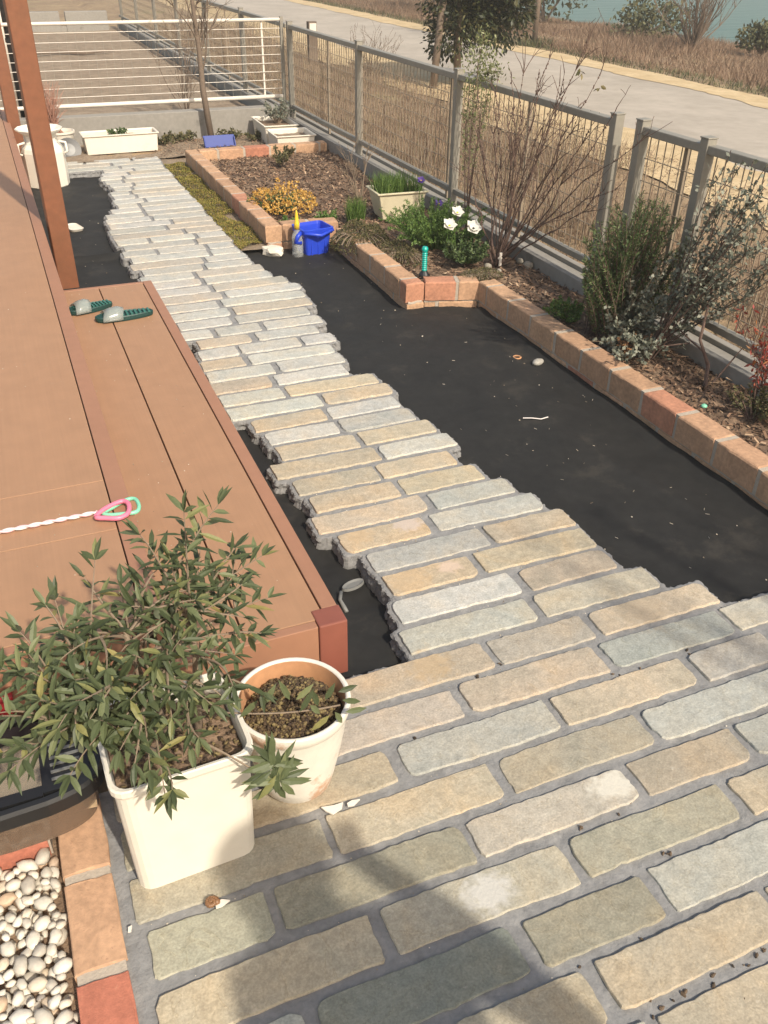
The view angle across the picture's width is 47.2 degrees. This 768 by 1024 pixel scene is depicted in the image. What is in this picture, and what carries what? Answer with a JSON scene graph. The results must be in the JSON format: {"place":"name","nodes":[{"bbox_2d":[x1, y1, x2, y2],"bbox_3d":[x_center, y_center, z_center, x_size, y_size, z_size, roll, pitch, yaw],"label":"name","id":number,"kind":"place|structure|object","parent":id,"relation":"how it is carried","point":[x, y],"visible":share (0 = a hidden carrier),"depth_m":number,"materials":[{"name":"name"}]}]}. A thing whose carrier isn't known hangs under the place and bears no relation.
{"place":"outdoors","nodes":[
{"label":"outdoors","id":0,"kind":"place"},
{"bbox_2d":[0,692,13,714],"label":"red tray","id":1,"kind":"object","parent":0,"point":[10,695],"visible":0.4,"depth_m":1.96,"materials":[{"name":"plastic"}]},
{"bbox_2d":[0,26,245,117],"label":"neighbour soil","id":2,"kind":"structure","parent":0,"point":[101,62],"depth_m":11.41,"materials":[{"name":"brown soil"}]},
{"bbox_2d":[0,14,13,79],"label":"white pole","id":3,"kind":"object","parent":2,"relation":"on","point":[6,49],"visible":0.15,"depth_m":10.79,"materials":[{"name":"metal"}]},
{"bbox_2d":[0,0,24,117],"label":"drain pipe","id":4,"kind":"object","parent":2,"relation":"on","point":[11,57],"visible":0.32,"depth_m":7.50,"materials":[{"name":"white plastic"}]},
{"bbox_2d":[29,10,108,31],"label":"block wall","id":5,"kind":"structure","parent":2,"relation":"on","point":[53,16],"depth_m":16.11,"materials":[{"name":"concrete"}]},
{"bbox_2d":[37,49,112,54],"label":"fallen branch","id":6,"kind":"object","parent":2,"relation":"on","point":[75,53],"visible":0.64,"depth_m":13.13,"materials":[{"name":"beige wood"}]},
{"bbox_2d":[134,1,217,108],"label":"bare shrub","id":7,"kind":"object","parent":2,"relation":"on","point":[186,78],"visible":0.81,"depth_m":8.86,"materials":[{"name":"brown plant"}]},
{"bbox_2d":[22,135,264,162],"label":"garden soil","id":8,"kind":"structure","parent":0,"point":[84,156],"depth_m":7.61,"materials":[{"name":"brown soil"}]},
{"bbox_2d":[0,23,23,158],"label":"timber post","id":9,"kind":"object","parent":8,"relation":"on","point":[9,102],"depth_m":7.04,"materials":[{"name":"brown wood"}]},
{"bbox_2d":[56,128,74,139],"bbox_3d":[-2.775,-3.188,7.551,0.250,0.170,0.250,-12,36,-19],"label":"flower pot","id":10,"kind":"object","parent":8,"relation":"on","point":[68,133],"visible":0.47,"depth_m":7.47,"materials":[{"name":"white ceramic"}]},
{"bbox_2d":[42,81,66,132],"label":"dry stems","id":11,"kind":"object","parent":10,"relation":"on","point":[54,106],"visible":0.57,"depth_m":7.38,"materials":[{"name":"brown plant"}]},
{"bbox_2d":[59,138,81,156],"bbox_3d":[-2.671,-3.070,7.450,0.200,0.182,0.106,-12,36,-19],"label":"saucer","id":12,"kind":"object","parent":8,"relation":"on","point":[74,147],"visible":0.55,"depth_m":7.45,"materials":[{"name":"ceramic"}]},
{"bbox_2d":[79,127,158,154],"bbox_3d":[-2.294,-3.225,7.636,0.648,0.152,0.255,-12,36,-19],"label":"white trough","id":13,"kind":"object","parent":8,"relation":"on","point":[96,142],"visible":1,"depth_m":7.57,"materials":[{"name":"plastic"}]},
{"bbox_2d":[106,127,127,134],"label":"trough seedlings","id":14,"kind":"object","parent":13,"relation":"on","point":[123,130],"visible":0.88,"depth_m":7.59,"materials":[{"name":"green plant"}]},
{"bbox_2d":[157,132,179,144],"bbox_3d":[-1.960,-3.351,7.901,0.263,0.116,0.211,-12,36,-19],"label":"weed patch","id":15,"kind":"object","parent":8,"relation":"on","point":[166,138],"visible":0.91,"depth_m":7.90,"materials":[{"name":"green plant"}]},
{"bbox_2d":[168,130,196,140],"bbox_3d":[-1.849,-3.453,8.065,0.249,0.101,0.240,-12,36,-19],"label":"weed patch","id":16,"kind":"object","parent":8,"relation":"on","point":[190,135],"visible":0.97,"depth_m":8.06,"materials":[{"name":"green plant"}]},
{"bbox_2d":[166,0,236,135],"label":"bare tree","id":17,"kind":"object","parent":8,"relation":"on","point":[204,98],"visible":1,"depth_m":7.70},
{"bbox_2d":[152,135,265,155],"bbox_3d":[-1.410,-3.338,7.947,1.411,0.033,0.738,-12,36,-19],"label":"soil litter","id":18,"kind":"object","parent":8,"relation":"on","point":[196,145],"visible":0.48,"depth_m":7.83,"materials":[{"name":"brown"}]},
{"bbox_2d":[203,134,235,147],"bbox_3d":[-1.471,-3.313,7.857,0.280,0.100,0.081,-12,36,-19],"label":"blue tray","id":19,"kind":"object","parent":8,"relation":"on","point":[214,141],"visible":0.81,"depth_m":7.86,"materials":[{"name":"plastic"}]},
{"bbox_2d":[215,127,242,138],"bbox_3d":[-1.431,-3.497,8.120,0.277,0.109,0.247,-12,36,-19],"label":"weed patch","id":20,"kind":"object","parent":8,"relation":"on","point":[235,133],"visible":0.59,"depth_m":8.13,"materials":[{"name":"green plant"}]},
{"bbox_2d":[243,129,260,140],"bbox_3d":[-1.182,-3.481,8.100,0.266,0.127,0.204,-26,42,-34],"label":"weed patch","id":21,"kind":"object","parent":8,"relation":"on","point":[256,136],"visible":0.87,"depth_m":8.07,"materials":[{"name":"green plant"}]},
{"bbox_2d":[251,116,298,143],"bbox_3d":[-1.010,-3.534,8.132,0.342,0.172,0.535,-12,36,-19],"label":"white trough","id":22,"kind":"object","parent":8,"relation":"on","point":[261,124],"visible":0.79,"depth_m":8.08,"materials":[{"name":"plastic"}]},
{"bbox_2d":[259,97,295,122],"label":"trough plant","id":23,"kind":"object","parent":22,"relation":"on","point":[274,113],"visible":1,"depth_m":8.10,"materials":[{"name":"green plant"}]},
{"bbox_2d":[266,127,315,143],"bbox_3d":[-0.821,-3.286,7.780,0.376,0.152,0.376,-12,36,-19],"label":"white trough","id":24,"kind":"object","parent":8,"relation":"on","point":[291,135],"visible":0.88,"depth_m":7.76,"materials":[{"name":"plastic"}]},
{"bbox_2d":[27,0,767,792],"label":"ground","id":25,"kind":"structure","parent":0,"point":[111,8],"depth_m":7.78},
{"bbox_2d":[0,837,80,1023],"bbox_3d":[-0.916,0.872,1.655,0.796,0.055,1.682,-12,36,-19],"label":"pebbles","id":26,"kind":"object","parent":25,"relation":"on","point":[33,953],"visible":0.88,"depth_m":1.69,"materials":[{"name":"stone"}]},
{"bbox_2d":[0,713,104,855],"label":"insect case","id":27,"kind":"object","parent":26,"relation":"on","point":[39,810],"visible":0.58,"depth_m":1.83,"materials":[{"name":"brown plastic"}]},
{"bbox_2d":[0,798,138,1023],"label":"brick edging","id":28,"kind":"object","parent":25,"relation":"on","point":[105,994],"visible":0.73,"depth_m":1.71,"materials":[{"name":"orange brick"}]},
{"bbox_2d":[0,110,164,714],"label":"wooden deck","id":29,"kind":"structure","parent":25,"relation":"on","point":[57,455],"depth_m":2.67,"materials":[{"name":"brown wood"}]},
{"bbox_2d":[0,497,140,533],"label":"skipping rope","id":30,"kind":"object","parent":29,"relation":"on","point":[102,513],"visible":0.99,"depth_m":2.36,"materials":[{"name":"plastic"}]},
{"bbox_2d":[20,104,289,145],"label":"concrete wall","id":31,"kind":"structure","parent":25,"relation":"on","point":[176,122],"depth_m":8.05,"materials":[{"name":"grey concrete"}]},
{"bbox_2d":[0,16,286,110],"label":"white gate","id":32,"kind":"structure","parent":31,"relation":"attached to","point":[161,101],"depth_m":7.97,"materials":[{"name":"metal"}]},
{"bbox_2d":[161,157,266,250],"bbox_3d":[-1.318,-2.322,6.466,0.300,0.022,2.770,-12,36,-19],"label":"soil strip","id":33,"kind":"object","parent":25,"relation":"on","point":[251,246],"visible":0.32,"depth_m":6.10,"materials":[{"name":"green plant"}]},
{"bbox_2d":[164,162,262,248],"bbox_3d":[-1.272,-2.267,6.338,0.209,0.048,2.481,-12,36,-19],"label":"moss","id":34,"kind":"object","parent":33,"relation":"on","point":[205,200],"visible":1,"depth_m":6.17,"materials":[{"name":"green plant"}]},
{"bbox_2d":[31,177,400,679],"bbox_3d":[-1.378,-1.231,4.849,0.900,0.058,6.730,-12,36,-19],"label":"weed sheet","id":35,"kind":"object","parent":25,"relation":"on","point":[87,204],"visible":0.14,"depth_m":3.08,"materials":[{"name":"fabric"}]},
{"bbox_2d":[2,0,78,288],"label":"timber post","id":36,"kind":"object","parent":35,"relation":"on","point":[19,25],"visible":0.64,"depth_m":4.45,"materials":[{"name":"brown wood"}]},
{"bbox_2d":[14,124,69,189],"bbox_3d":[-2.601,-2.716,6.717,0.367,0.418,0.344,-12,36,-19],"label":"milk can","id":37,"kind":"object","parent":35,"relation":"on","point":[26,154],"visible":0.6,"depth_m":6.65,"materials":[{"name":"white metal"}]},
{"bbox_2d":[68,223,83,231],"bbox_3d":[-2.058,-1.885,5.825,0.090,0.016,0.170,-22,40,-31],"label":"container lid","id":38,"kind":"object","parent":35,"relation":"on","point":[74,227],"visible":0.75,"depth_m":5.82,"materials":[{"name":"white plastic"}]},
{"bbox_2d":[63,280,347,686],"bbox_3d":[-0.838,-0.324,3.322,0.442,0.189,2.824,-12,36,-19],"label":"deck step","id":39,"kind":"object","parent":35,"relation":"on","point":[151,423],"visible":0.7,"depth_m":2.87,"materials":[{"name":"brown wood"}]},
{"bbox_2d":[69,299,111,315],"bbox_3d":[-1.361,-0.961,4.056,0.210,0.057,0.097,-24,41,-32],"label":"slide sandal","id":40,"kind":"object","parent":39,"relation":"on","point":[82,306],"visible":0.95,"depth_m":4.03,"materials":[{"name":"green rubber"}]},
{"bbox_2d":[95,306,152,322],"bbox_3d":[-1.177,-0.906,3.976,0.259,0.057,0.097,-12,36,-19],"label":"slide sandal","id":41,"kind":"object","parent":39,"relation":"on","point":[114,314],"visible":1,"depth_m":3.95,"materials":[{"name":"green rubber"}]},
{"bbox_2d":[338,578,363,612],"bbox_3d":[-0.106,0.247,2.637,0.053,0.032,0.143,12,35,17],"label":"grey scoop","id":42,"kind":"object","parent":35,"relation":"on","point":[352,585],"visible":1,"depth_m":2.65,"materials":[{"name":"plastic"}]},
{"bbox_2d":[185,140,337,248],"bbox_3d":[-0.627,-2.405,6.568,1.215,0.205,2.451,-12,36,-19],"label":"brick edging","id":43,"kind":"object","parent":25,"relation":"on","point":[268,228],"visible":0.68,"depth_m":6.31,"materials":[{"name":"orange brick"}]},
{"bbox_2d":[306,21,317,64],"bbox_3d":[-1.031,-6.732,12.615,0.120,0.550,0.110,-12,36,-19],"label":"marker post","id":44,"kind":"object","parent":25,"relation":"on","point":[311,25],"visible":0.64,"depth_m":12.55,"materials":[{"name":"white paint"}]},
{"bbox_2d":[345,21,401,82],"bbox_3d":[-0.177,-5.730,10.969,0.718,0.679,0.652,-6,34,-11],"label":"bare shrub","id":45,"kind":"object","parent":25,"relation":"on","point":[364,60],"visible":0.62,"depth_m":10.94,"materials":[{"name":"grey plant"}]},
{"bbox_2d":[336,228,478,308],"bbox_3d":[0.111,-1.405,5.088,0.413,0.204,1.201,-12,36,-19],"label":"brick edging","id":46,"kind":"object","parent":25,"relation":"on","point":[397,283],"visible":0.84,"depth_m":4.69,"materials":[{"name":"orange brick"}]},
{"bbox_2d":[117,24,767,402],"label":"concrete kerb","id":47,"kind":"structure","parent":25,"relation":"on","point":[561,269],"depth_m":5.17,"materials":[{"name":"grey concrete"}]},
{"bbox_2d":[118,0,288,103],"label":"metal fence","id":48,"kind":"object","parent":47,"relation":"on","point":[241,12],"visible":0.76,"depth_m":10.43,"materials":[{"name":"metal"}]},
{"bbox_2d":[286,20,625,277],"bbox_3d":[0.115,-2.849,6.325,0.072,0.829,5.214,-12,36,-19],"label":"metal fence","id":49,"kind":"object","parent":47,"relation":"on","point":[450,184],"visible":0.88,"depth_m":5.67,"materials":[{"name":"metal"}]},
{"bbox_2d":[620,117,767,358],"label":"metal fence","id":50,"kind":"object","parent":47,"relation":"on","point":[707,148],"visible":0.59,"depth_m":3.78,"materials":[{"name":"metal"}]},
{"bbox_2d":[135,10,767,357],"bbox_3d":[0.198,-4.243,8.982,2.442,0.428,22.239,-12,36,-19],"label":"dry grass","id":51,"kind":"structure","parent":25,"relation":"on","point":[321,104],"depth_m":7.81,"materials":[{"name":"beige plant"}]},
{"bbox_2d":[158,0,767,229],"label":"sandy verge","id":52,"kind":"structure","parent":25,"relation":"on","point":[628,132],"depth_m":8.63,"materials":[{"name":"beige sand"}]},
{"bbox_2d":[414,0,538,88],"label":"evergreen tree","id":53,"kind":"object","parent":52,"relation":"on","point":[467,16],"visible":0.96,"depth_m":10.70,"materials":[{"name":"green plant"}]},
{"bbox_2d":[242,245,767,602],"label":"weed sheet","id":54,"kind":"object","parent":25,"relation":"on","point":[618,463],"visible":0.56,"depth_m":3.52,"materials":[{"name":"fabric"}]},
{"bbox_2d":[262,244,282,256],"bbox_3d":[-0.682,-1.599,5.391,0.136,0.066,0.102,0,33,-2],"label":"white rock","id":55,"kind":"object","parent":54,"relation":"on","point":[271,250],"visible":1,"depth_m":5.36,"materials":[{"name":"white stone"}]},
{"bbox_2d":[294,210,299,229],"bbox_3d":[-0.527,-1.688,5.331,0.068,0.280,0.068,-12,36,-19],"label":"spray bottle","id":56,"kind":"object","parent":54,"relation":"on","point":[296,225],"visible":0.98,"depth_m":5.28,"materials":[{"name":"yellow plastic"}]},
{"bbox_2d":[292,220,333,254],"bbox_3d":[-0.452,-1.682,5.425,0.262,0.168,0.234,-12,36,-19],"label":"blue tub","id":57,"kind":"object","parent":54,"relation":"on","point":[312,237],"visible":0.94,"depth_m":5.39,"materials":[{"name":"plastic"}]},
{"bbox_2d":[532,358,543,365],"bbox_3d":[0.717,-0.699,4.098,0.046,0.032,0.066,20,38,27],"label":"grey stone","id":58,"kind":"object","parent":54,"relation":"on","point":[537,361],"visible":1,"depth_m":4.08,"materials":[{"name":"grey stone"}]},
{"bbox_2d":[249,74,767,354],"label":"straw litter","id":59,"kind":"object","parent":25,"relation":"on","point":[565,165],"visible":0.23,"depth_m":7.16,"materials":[{"name":"plant"}]},
{"bbox_2d":[286,0,767,108],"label":"sandy verge","id":60,"kind":"structure","parent":25,"relation":"on","point":[756,100],"depth_m":12.73,"materials":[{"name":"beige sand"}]},
{"bbox_2d":[518,35,554,47],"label":"grass tuft","id":61,"kind":"object","parent":25,"relation":"on","point":[528,41],"visible":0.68,"depth_m":15.11,"materials":[{"name":"green plant"}]},
{"bbox_2d":[532,0,540,43],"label":"young tree","id":62,"kind":"object","parent":25,"relation":"on","point":[535,29],"visible":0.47,"depth_m":15.05,"materials":[{"name":"brown plant"}]},
{"bbox_2d":[316,0,767,91],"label":"meadow grass","id":63,"kind":"structure","parent":25,"relation":"on","point":[664,41],"depth_m":15.52,"materials":[{"name":"brown plant"}]},
{"bbox_2d":[520,0,587,22],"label":"shrub","id":64,"kind":"object","parent":25,"relation":"on","point":[542,16],"visible":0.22,"depth_m":20.72,"materials":[{"name":"green plant"}]},
{"bbox_2d":[476,279,767,509],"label":"brick edging","id":65,"kind":"object","parent":25,"relation":"on","point":[722,451],"visible":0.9,"depth_m":3.60,"materials":[{"name":"orange brick"}]},
{"bbox_2d":[605,0,695,38],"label":"shrub","id":66,"kind":"object","parent":25,"relation":"on","point":[639,17],"visible":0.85,"depth_m":17.48,"materials":[{"name":"green plant"}]},
{"bbox_2d":[654,0,741,48],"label":"bare shrub","id":67,"kind":"object","parent":25,"relation":"on","point":[699,29],"visible":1,"depth_m":15.47,"materials":[{"name":"plant"}]},
{"bbox_2d":[734,17,767,54],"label":"shrub","id":68,"kind":"object","parent":25,"relation":"on","point":[758,36],"visible":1,"depth_m":15.39,"materials":[{"name":"green plant"}]},
{"bbox_2d":[367,168,427,193],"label":"planter grass","id":69,"kind":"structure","parent":0,"point":[386,184],"depth_m":5.73,"materials":[{"name":"green plant"}]},
{"bbox_2d":[67,156,767,1023],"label":"path","id":70,"kind":"structure","parent":0,"point":[481,876],"depth_m":2.05,"materials":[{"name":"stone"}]},
{"bbox_2d":[98,672,254,888],"bbox_3d":[-0.419,0.554,1.804,0.280,0.317,0.251,-12,36,-19],"label":"square planter","id":71,"kind":"object","parent":70,"relation":"on","point":[209,825],"visible":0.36,"depth_m":1.72,"materials":[{"name":"white plastic"}]},
{"bbox_2d":[0,485,365,820],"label":"olive tree","id":72,"kind":"object","parent":71,"relation":"in","point":[85,719],"visible":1,"depth_m":1.55,"materials":[{"name":"green plant"}]},
{"bbox_2d":[205,895,219,907],"bbox_3d":[-0.342,0.773,1.744,0.030,0.019,0.026,-28,43,-36],"label":"snail shell","id":73,"kind":"object","parent":70,"relation":"on","point":[212,901],"visible":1,"depth_m":1.74},
{"bbox_2d":[216,899,229,908],"bbox_3d":[-0.321,0.778,1.748,0.030,0.004,0.015,-12,36,-19],"label":"paint flake","id":74,"kind":"object","parent":70,"relation":"on","point":[223,902],"visible":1,"depth_m":1.75,"materials":[{"name":"white paint"}]},
{"bbox_2d":[237,657,350,803],"bbox_3d":[-0.197,0.495,1.934,0.252,0.278,0.252,-12,36,-19],"label":"round pot","id":75,"kind":"object","parent":70,"relation":"on","point":[316,751],"visible":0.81,"depth_m":1.87,"materials":[{"name":"paint"}]},
{"bbox_2d":[321,802,342,814],"bbox_3d":[-0.111,0.655,1.938,0.050,0.004,0.027,-12,36,-19],"label":"paint flake","id":76,"kind":"object","parent":70,"relation":"on","point":[333,809],"visible":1,"depth_m":1.94,"materials":[{"name":"white paint"}]},
{"bbox_2d":[400,648,765,1019],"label":"seed husks","id":77,"kind":"object","parent":70,"relation":"on","point":[684,992],"visible":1,"depth_m":1.66},
{"bbox_2d":[209,150,767,455],"bbox_3d":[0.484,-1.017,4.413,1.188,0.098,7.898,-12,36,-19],"label":"bark mulch","id":78,"kind":"object","parent":0,"point":[575,329],"visible":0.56,"depth_m":4.99,"materials":[{"name":"brown wood"}]},
{"bbox_2d":[246,177,317,214],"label":"yellow flower clump","id":79,"kind":"object","parent":78,"relation":"on","point":[288,202],"visible":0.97,"depth_m":5.88,"materials":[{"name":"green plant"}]},
{"bbox_2d":[271,144,295,165],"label":"green plant","id":80,"kind":"object","parent":78,"relation":"on","point":[282,159],"visible":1,"depth_m":7.09,"materials":[{"name":"green plant"}]},
{"bbox_2d":[314,208,337,219],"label":"green plant","id":81,"kind":"object","parent":78,"relation":"on","point":[323,214],"visible":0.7,"depth_m":5.80,"materials":[{"name":"green plant"}]},
{"bbox_2d":[341,195,367,222],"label":"grass clump","id":82,"kind":"object","parent":78,"relation":"on","point":[356,209],"visible":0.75,"depth_m":5.68,"materials":[{"name":"green plant"}]},
{"bbox_2d":[336,133,376,197],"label":"bare twigs","id":83,"kind":"object","parent":78,"relation":"on","point":[355,185],"visible":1,"depth_m":6.21,"materials":[{"name":"brown plant"}]},
{"bbox_2d":[329,218,391,255],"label":"creeping plant","id":84,"kind":"object","parent":78,"relation":"on","point":[368,227],"visible":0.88,"depth_m":5.26,"materials":[{"name":"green plant"}]},
{"bbox_2d":[366,182,428,219],"bbox_3d":[0.085,-2.059,5.823,0.354,0.172,0.254,-10,35,-17],"label":"cream planter","id":85,"kind":"object","parent":78,"relation":"on","point":[388,202],"visible":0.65,"depth_m":5.73,"materials":[{"name":"plastic"}]},
{"bbox_2d":[379,239,421,266],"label":"creeping plant","id":86,"kind":"object","parent":78,"relation":"on","point":[406,253],"visible":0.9,"depth_m":5.02,"materials":[{"name":"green plant"}]},
{"bbox_2d":[418,246,429,278],"bbox_3d":[0.219,-1.352,4.757,0.068,0.170,0.066,-12,36,-19],"label":"teal stake","id":87,"kind":"object","parent":78,"relation":"on","point":[423,272],"visible":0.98,"depth_m":4.75,"materials":[{"name":"plastic"}]},
{"bbox_2d":[379,194,489,250],"bbox_3d":[0.301,-1.704,5.181,0.676,0.288,0.695,-12,36,-19],"label":"fern leaved plant","id":88,"kind":"object","parent":78,"relation":"on","point":[418,228],"visible":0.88,"depth_m":5.11,"materials":[{"name":"green plant"}]},
{"bbox_2d":[442,229,490,263],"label":"leafy green plant","id":89,"kind":"object","parent":78,"relation":"on","point":[461,252],"visible":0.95,"depth_m":4.93,"materials":[{"name":"green plant"}]},
{"bbox_2d":[444,218,457,257],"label":"white flower","id":90,"kind":"object","parent":89,"relation":"attached to","point":[450,224],"visible":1,"depth_m":4.86,"materials":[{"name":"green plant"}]},
{"bbox_2d":[452,206,463,245],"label":"white flower","id":91,"kind":"object","parent":89,"relation":"attached to","point":[458,211],"visible":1,"depth_m":4.84,"materials":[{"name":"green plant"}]},
{"bbox_2d":[468,219,481,247],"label":"white flower","id":92,"kind":"object","parent":89,"relation":"attached to","point":[474,226],"visible":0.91,"depth_m":4.92,"materials":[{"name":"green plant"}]},
{"bbox_2d":[458,266,502,280],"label":"creeping plant","id":93,"kind":"object","parent":78,"relation":"on","point":[483,271],"visible":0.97,"depth_m":4.72,"materials":[{"name":"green plant"}]},
{"bbox_2d":[447,20,514,227],"bbox_3d":[0.564,-2.212,5.149,0.454,1.174,0.158,-12,36,-19],"label":"slender shrub","id":94,"kind":"object","parent":78,"relation":"on","point":[480,77],"visible":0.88,"depth_m":5.01,"materials":[{"name":"green plant"}]},
{"bbox_2d":[427,8,672,267],"bbox_3d":[0.847,-1.785,4.450,0.386,1.345,1.492,-23,40,-32],"label":"bare bush","id":95,"kind":"object","parent":78,"relation":"on","point":[503,248],"visible":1,"depth_m":4.59,"materials":[{"name":"red plant"}]},
{"bbox_2d":[542,294,583,322],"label":"green plant","id":96,"kind":"object","parent":78,"relation":"on","point":[567,311],"visible":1,"depth_m":4.22,"materials":[{"name":"green plant"}]},
{"bbox_2d":[607,331,637,359],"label":"brown dry plant","id":97,"kind":"object","parent":78,"relation":"on","point":[625,342],"visible":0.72,"depth_m":3.87,"materials":[{"name":"red plant"}]},
{"bbox_2d":[579,191,692,347],"bbox_3d":[1.148,-1.105,3.915,0.846,0.724,0.434,-12,36,-19],"label":"rosemary bush","id":98,"kind":"object","parent":78,"relation":"on","point":[627,242],"visible":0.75,"depth_m":3.80,"materials":[{"name":"green plant"}]},
{"bbox_2d":[591,239,693,364],"bbox_3d":[1.081,-0.905,3.829,0.459,0.504,0.549,-12,36,-19],"label":"grey leaved shrub","id":99,"kind":"object","parent":78,"relation":"on","point":[644,311],"visible":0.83,"depth_m":3.85,"materials":[{"name":"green plant"}]},
{"bbox_2d":[664,240,742,385],"bbox_3d":[1.339,-0.815,3.613,0.315,0.583,0.142,19,37,25],"label":"forked branch","id":100,"kind":"object","parent":78,"relation":"on","point":[707,363],"visible":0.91,"depth_m":3.69,"materials":[{"name":"red plant"}]},
{"bbox_2d":[644,151,767,359],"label":"grey leaved shrub","id":101,"kind":"object","parent":78,"relation":"on","point":[700,282],"visible":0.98,"depth_m":3.52,"materials":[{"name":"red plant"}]},
{"bbox_2d":[724,381,767,420],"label":"shrub","id":102,"kind":"object","parent":78,"relation":"on","point":[759,413],"visible":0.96,"depth_m":3.42,"materials":[{"name":"green plant"}]},
{"bbox_2d":[734,304,767,408],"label":"red leaved shrub","id":103,"kind":"object","parent":78,"relation":"on","point":[762,360],"visible":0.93,"depth_m":3.37,"materials":[{"name":"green plant"}]},
{"bbox_2d":[210,0,767,172],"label":"road","id":104,"kind":"structure","parent":0,"point":[737,125],"depth_m":11.20,"materials":[{"name":"grey asphalt"}]},
{"bbox_2d":[518,0,767,43],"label":"river","id":105,"kind":"structure","parent":0,"point":[745,12],"depth_m":30.69,"materials":[{"name":"teal liquid"}]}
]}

